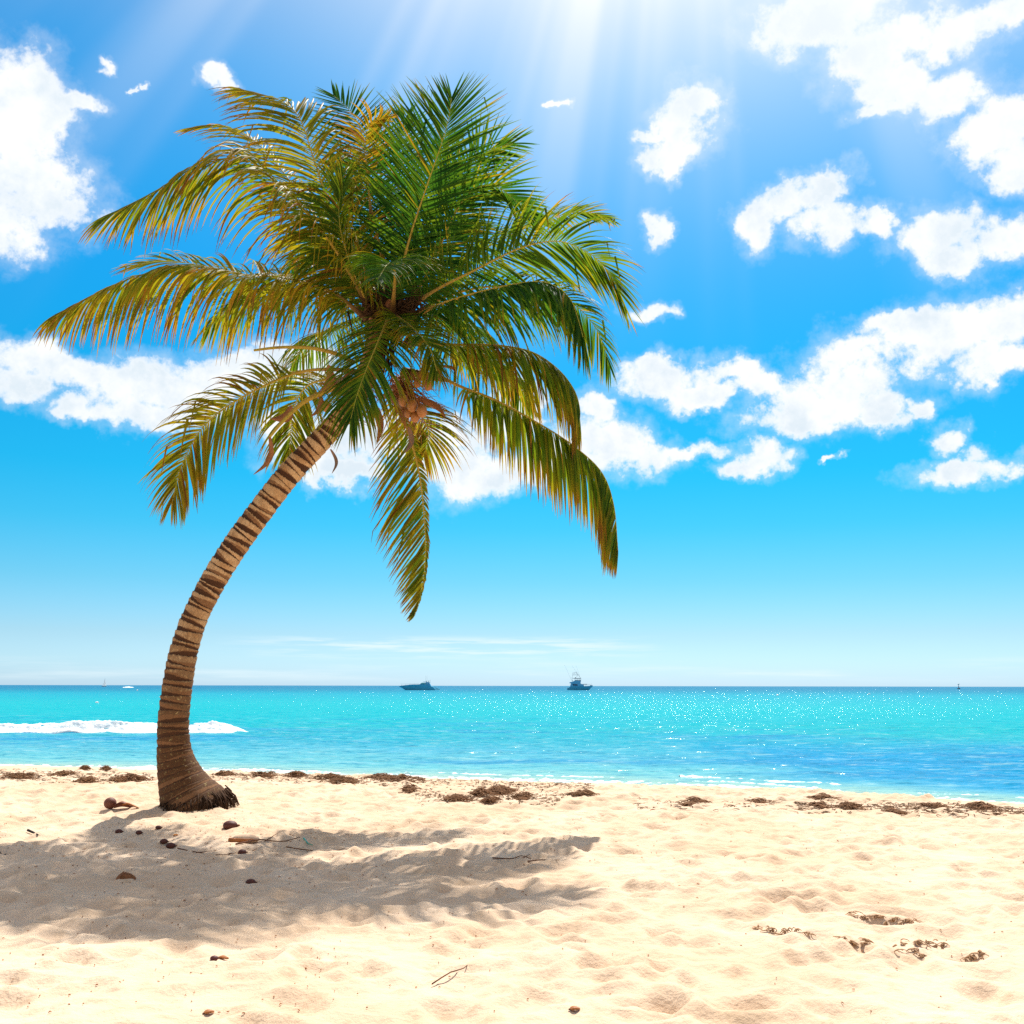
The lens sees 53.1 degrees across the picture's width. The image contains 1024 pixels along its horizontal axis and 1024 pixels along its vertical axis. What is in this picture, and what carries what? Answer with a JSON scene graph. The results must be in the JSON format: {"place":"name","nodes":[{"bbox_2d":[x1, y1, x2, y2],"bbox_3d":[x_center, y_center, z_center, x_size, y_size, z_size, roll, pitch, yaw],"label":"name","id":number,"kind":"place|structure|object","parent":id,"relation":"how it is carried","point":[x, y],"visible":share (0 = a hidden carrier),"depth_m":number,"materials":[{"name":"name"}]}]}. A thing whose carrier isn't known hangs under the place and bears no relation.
{"place":"outdoors","nodes":[
{"label":"outdoors","id":0,"kind":"place"},
{"bbox_2d":[202,1009,213,1013],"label":"dead leaf","id":1,"kind":"object","parent":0,"point":[207,1011],"visible":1,"depth_m":5.00,"materials":[{"name":"brown plant"}]},
{"bbox_2d":[218,955,228,958],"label":"dead leaf","id":2,"kind":"object","parent":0,"point":[223,957],"visible":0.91,"depth_m":6.01,"materials":[{"name":"brown plant"}]},
{"bbox_2d":[0,765,1023,1023],"bbox_3d":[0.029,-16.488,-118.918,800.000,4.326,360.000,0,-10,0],"label":"beach sand","id":3,"kind":"structure","parent":0,"point":[542,947],"depth_m":7.48,"materials":[{"name":"beige sand"}]},
{"bbox_2d":[0,772,50,779],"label":"seaweed clump","id":4,"kind":"object","parent":3,"relation":"on","point":[23,775],"visible":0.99,"depth_m":18.74,"materials":[{"name":"brown plant"}]},
{"bbox_2d":[47,770,79,775],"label":"seaweed clump","id":5,"kind":"object","parent":3,"relation":"on","point":[63,773],"visible":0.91,"depth_m":19.46,"materials":[{"name":"brown plant"}]},
{"bbox_2d":[71,776,99,782],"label":"seaweed clump","id":6,"kind":"object","parent":3,"relation":"on","point":[89,779],"visible":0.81,"depth_m":17.69,"materials":[{"name":"brown plant"}]},
{"bbox_2d":[79,765,93,770],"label":"seaweed clump","id":7,"kind":"object","parent":3,"relation":"on","point":[85,767],"visible":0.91,"depth_m":21.93,"materials":[{"name":"brown plant"}]},
{"bbox_2d":[99,765,111,770],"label":"seaweed clump","id":8,"kind":"object","parent":3,"relation":"on","point":[106,768],"visible":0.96,"depth_m":21.92,"materials":[{"name":"brown plant"}]},
{"bbox_2d":[107,775,127,782],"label":"seaweed clump","id":9,"kind":"object","parent":3,"relation":"on","point":[118,779],"visible":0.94,"depth_m":18.04,"materials":[{"name":"brown plant"}]},
{"bbox_2d":[104,797,138,808],"bbox_3d":[-5.102,3.811,13.385,0.498,0.150,0.173,-2,-10,10],"label":"coconut husk","id":10,"kind":"object","parent":3,"relation":"on","point":[110,802],"visible":1,"depth_m":13.36,"materials":[{"name":"brown plant"}]},
{"bbox_2d":[116,871,135,879],"bbox_3d":[-3.248,3.066,8.613,0.158,0.076,0.070,0,-10,0],"label":"husk fan","id":11,"kind":"object","parent":3,"relation":"on","point":[125,875],"visible":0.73,"depth_m":8.61},
{"bbox_2d":[115,773,152,781],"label":"seaweed clump","id":12,"kind":"object","parent":3,"relation":"on","point":[131,776],"visible":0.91,"depth_m":18.34,"materials":[{"name":"brown plant"}]},
{"bbox_2d":[160,839,168,843],"bbox_3d":[-3.555,3.370,10.480,0.100,0.052,0.068,0,-10,0],"label":"seed pod","id":13,"kind":"object","parent":3,"relation":"on","point":[163,841],"visible":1,"depth_m":10.46,"materials":[{"name":"brown plant"}]},
{"bbox_2d":[166,842,176,848],"bbox_3d":[-3.464,3.393,10.416,0.114,0.060,0.078,0,-10,0],"label":"seed pod","id":14,"kind":"object","parent":3,"relation":"on","point":[170,845],"visible":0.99,"depth_m":10.39,"materials":[{"name":"brown plant"}]},
{"bbox_2d":[177,848,233,854],"bbox_3d":[-2.991,3.318,10.025,0.630,0.032,0.185,-6,-11,32],"label":"fallen twig","id":15,"kind":"object","parent":3,"relation":"on","point":[203,851],"visible":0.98,"depth_m":9.99,"materials":[{"name":"brown wood"}]},
{"bbox_2d":[210,955,219,960],"bbox_3d":[-1.718,2.582,5.923,0.057,0.030,0.039,0,-10,0],"label":"seed pod","id":16,"kind":"object","parent":3,"relation":"on","point":[214,958],"visible":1,"depth_m":5.91,"materials":[{"name":"brown plant"}]},
{"bbox_2d":[211,770,236,775],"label":"seaweed clump","id":17,"kind":"object","parent":3,"relation":"on","point":[225,773],"visible":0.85,"depth_m":19.91,"materials":[{"name":"brown plant"}]},
{"bbox_2d":[223,821,239,829],"bbox_3d":[-3.212,3.587,11.726,0.199,0.105,0.136,0,-10,0],"label":"seed pod","id":18,"kind":"object","parent":3,"relation":"on","point":[227,825],"visible":0.82,"depth_m":11.68,"materials":[{"name":"brown plant"}]},
{"bbox_2d":[238,849,247,853],"bbox_3d":[-2.625,3.319,9.996,0.100,0.052,0.068,0,-10,0],"label":"seed pod","id":19,"kind":"object","parent":3,"relation":"on","point":[242,851],"visible":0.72,"depth_m":9.97,"materials":[{"name":"brown plant"}]},
{"bbox_2d":[228,834,259,842],"bbox_3d":[-2.814,3.443,10.783,0.312,0.100,0.150,0,-10,0],"label":"pale husk","id":20,"kind":"object","parent":3,"relation":"on","point":[243,837],"visible":0.92,"depth_m":10.74,"materials":[{"name":"brown plant"}]},
{"bbox_2d":[246,879,256,883],"bbox_3d":[-2.170,3.084,8.533,0.100,0.052,0.068,0,-10,0],"label":"seed pod","id":21,"kind":"object","parent":3,"relation":"on","point":[249,881],"visible":0.67,"depth_m":8.51,"materials":[{"name":"brown plant"}]},
{"bbox_2d":[240,771,289,778],"bbox_3d":[-4.793,5.107,19.832,1.009,0.191,0.876,0,-10,0],"label":"seaweed clump","id":22,"kind":"object","parent":3,"relation":"on","point":[261,774],"visible":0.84,"depth_m":19.74,"materials":[{"name":"brown plant"}]},
{"bbox_2d":[235,833,299,844],"bbox_3d":[-2.506,3.471,10.817,0.421,0.055,0.854,-3,-10,17],"label":"fallen twig","id":23,"kind":"object","parent":3,"relation":"on","point":[262,839],"visible":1,"depth_m":10.79,"materials":[{"name":"brown wood"}]},
{"bbox_2d":[285,771,309,777],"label":"seaweed clump","id":24,"kind":"object","parent":3,"relation":"on","point":[295,773],"visible":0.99,"depth_m":20.15,"materials":[{"name":"brown plant"}]},
{"bbox_2d":[286,846,344,850],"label":"fallen twig","id":25,"kind":"object","parent":3,"relation":"on","point":[307,849],"visible":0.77,"depth_m":10.36,"materials":[{"name":"brown wood"}]},
{"bbox_2d":[307,772,342,779],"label":"seaweed clump","id":26,"kind":"object","parent":3,"relation":"on","point":[326,776],"visible":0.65,"depth_m":19.60,"materials":[{"name":"brown plant"}]},
{"bbox_2d":[33,73,645,812],"bbox_3d":[-2.262,-1.481,14.413,8.201,11.495,6.090,0,-10,0],"label":"coconut palm","id":27,"kind":"object","parent":3,"relation":"on","point":[391,273],"visible":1,"depth_m":13.96,"materials":[{"name":"green plant"}]},
{"bbox_2d":[320,775,364,784],"bbox_3d":[-3.059,4.910,18.735,0.844,0.186,0.923,7,-12,-36],"label":"seaweed clump","id":28,"kind":"object","parent":3,"relation":"on","point":[343,779],"visible":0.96,"depth_m":18.66,"materials":[{"name":"brown plant"}]},
{"bbox_2d":[363,773,393,778],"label":"seaweed clump","id":29,"kind":"object","parent":3,"relation":"on","point":[377,775],"visible":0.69,"depth_m":19.83,"materials":[{"name":"brown plant"}]},
{"bbox_2d":[370,773,446,782],"bbox_3d":[-2.081,5.032,19.183,1.345,0.270,1.275,-4,-11,24],"label":"seaweed clump","id":30,"kind":"object","parent":3,"relation":"on","point":[396,778],"visible":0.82,"depth_m":19.21,"materials":[{"name":"brown plant"}]},
{"bbox_2d":[398,784,422,793],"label":"seaweed clump","id":31,"kind":"object","parent":3,"relation":"on","point":[408,788],"visible":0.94,"depth_m":16.46,"materials":[{"name":"brown plant"}]},
{"bbox_2d":[432,947,479,984],"bbox_3d":[-0.274,2.621,5.971,0.084,0.050,0.986,-2,-10,14],"label":"fallen twig","id":32,"kind":"object","parent":3,"relation":"on","point":[448,973],"visible":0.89,"depth_m":5.64,"materials":[{"name":"beige wood"}]},
{"bbox_2d":[441,793,475,802],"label":"seaweed clump","id":33,"kind":"object","parent":3,"relation":"on","point":[455,797],"visible":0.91,"depth_m":14.94,"materials":[{"name":"brown plant"}]},
{"bbox_2d":[467,786,499,798],"bbox_3d":[-0.557,4.334,15.789,0.548,0.197,0.831,-5,-11,27],"label":"seaweed clump","id":34,"kind":"object","parent":3,"relation":"on","point":[477,792],"visible":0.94,"depth_m":15.70,"materials":[{"name":"brown plant"}]},
{"bbox_2d":[478,795,503,803],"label":"seaweed clump","id":35,"kind":"object","parent":3,"relation":"on","point":[491,798],"visible":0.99,"depth_m":14.56,"materials":[{"name":"brown plant"}]},
{"bbox_2d":[489,785,515,795],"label":"seaweed clump","id":36,"kind":"object","parent":3,"relation":"on","point":[502,790],"visible":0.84,"depth_m":16.20,"materials":[{"name":"brown plant"}]},
{"bbox_2d":[487,785,518,792],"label":"seaweed clump","id":37,"kind":"object","parent":3,"relation":"on","point":[512,789],"visible":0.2,"depth_m":16.65,"materials":[{"name":"brown plant"}]},
{"bbox_2d":[492,854,529,858],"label":"fallen twig","id":38,"kind":"object","parent":3,"relation":"on","point":[508,858],"visible":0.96,"depth_m":9.66,"materials":[{"name":"wood"}]},
{"bbox_2d":[0,809,1023,1012],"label":"leaf crumbs","id":39,"kind":"object","parent":3,"relation":"on","point":[356,891],"visible":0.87,"depth_m":8.28,"materials":[{"name":"brown plant"}]},
{"bbox_2d":[0,768,1023,818],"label":"seaweed scraps","id":40,"kind":"object","parent":3,"relation":"on","point":[884,807],"visible":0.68,"depth_m":15.35,"materials":[{"name":"brown plant"}]},
{"bbox_2d":[0,764,1023,803],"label":"shore foam","id":41,"kind":"object","parent":3,"relation":"on","point":[586,781],"visible":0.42,"depth_m":24.47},
{"bbox_2d":[511,791,536,799],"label":"seaweed clump","id":42,"kind":"object","parent":3,"relation":"on","point":[525,795],"visible":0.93,"depth_m":15.39,"materials":[{"name":"brown plant"}]},
{"bbox_2d":[558,789,598,796],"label":"seaweed clump","id":43,"kind":"object","parent":3,"relation":"on","point":[584,792],"visible":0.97,"depth_m":15.78,"materials":[{"name":"brown plant"}]},
{"bbox_2d":[678,801,698,805],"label":"seaweed clump","id":44,"kind":"object","parent":3,"relation":"on","point":[688,803],"visible":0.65,"depth_m":14.28,"materials":[{"name":"brown plant"}]},
{"bbox_2d":[684,796,710,802],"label":"seaweed clump","id":45,"kind":"object","parent":3,"relation":"on","point":[695,799],"visible":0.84,"depth_m":15.01,"materials":[{"name":"brown plant"}]},
{"bbox_2d":[746,797,776,803],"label":"seaweed clump","id":46,"kind":"object","parent":3,"relation":"on","point":[758,800],"visible":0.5,"depth_m":15.48,"materials":[{"name":"brown plant"}]},
{"bbox_2d":[807,801,832,808],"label":"seaweed clump","id":47,"kind":"object","parent":3,"relation":"on","point":[820,804],"visible":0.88,"depth_m":14.52,"materials":[{"name":"brown plant"}]},
{"bbox_2d":[806,793,841,799],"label":"seaweed clump","id":48,"kind":"object","parent":3,"relation":"on","point":[823,795],"visible":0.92,"depth_m":16.04,"materials":[{"name":"brown plant"}]},
{"bbox_2d":[834,801,868,809],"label":"seaweed clump","id":49,"kind":"object","parent":3,"relation":"on","point":[850,805],"visible":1,"depth_m":14.30,"materials":[{"name":"brown plant"}]},
{"bbox_2d":[752,911,988,961],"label":"husk shreds","id":50,"kind":"object","parent":3,"relation":"on","point":[919,941],"visible":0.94,"depth_m":6.50,"materials":[{"name":"brown plant"}]},
{"bbox_2d":[883,808,909,814],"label":"seaweed clump","id":51,"kind":"object","parent":3,"relation":"on","point":[896,811],"visible":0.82,"depth_m":13.96,"materials":[{"name":"brown plant"}]},
{"bbox_2d":[914,802,949,808],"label":"seaweed clump","id":52,"kind":"object","parent":3,"relation":"on","point":[936,804],"visible":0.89,"depth_m":14.84,"materials":[{"name":"brown plant"}]},
{"bbox_2d":[955,801,1001,810],"bbox_3d":[6.731,4.227,14.689,0.680,0.145,0.709,0,-10,0],"label":"seaweed clump","id":53,"kind":"object","parent":3,"relation":"on","point":[980,805],"visible":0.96,"depth_m":14.68,"materials":[{"name":"brown plant"}]},
{"bbox_2d":[0,685,1023,802],"bbox_3d":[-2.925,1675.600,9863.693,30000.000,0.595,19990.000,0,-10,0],"label":"sea water","id":54,"kind":"structure","parent":0,"point":[949,742],"depth_m":47.32,"materials":[{"name":"teal liquid"}]},
{"bbox_2d":[0,720,247,733],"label":"wave foam","id":55,"kind":"object","parent":54,"relation":"on","point":[99,726],"visible":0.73,"depth_m":48.38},
{"bbox_2d":[399,681,439,689],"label":"motor yacht","id":56,"kind":"object","parent":54,"relation":"on","point":[422,686],"visible":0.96,"depth_m":505.44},
{"bbox_2d":[567,666,592,689],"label":"fishing boat","id":57,"kind":"object","parent":54,"relation":"on","point":[576,685],"visible":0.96,"depth_m":539.49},
{"bbox_2d":[0,0,1023,686],"label":"sky","id":58,"kind":"structure","parent":0,"point":[808,448],"materials":[{"name":"blue"}]},
{"bbox_2d":[568,1006,579,1009],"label":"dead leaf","id":59,"kind":"object","parent":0,"point":[574,1008],"visible":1,"depth_m":5.00,"materials":[{"name":"brown plant"}]}
]}

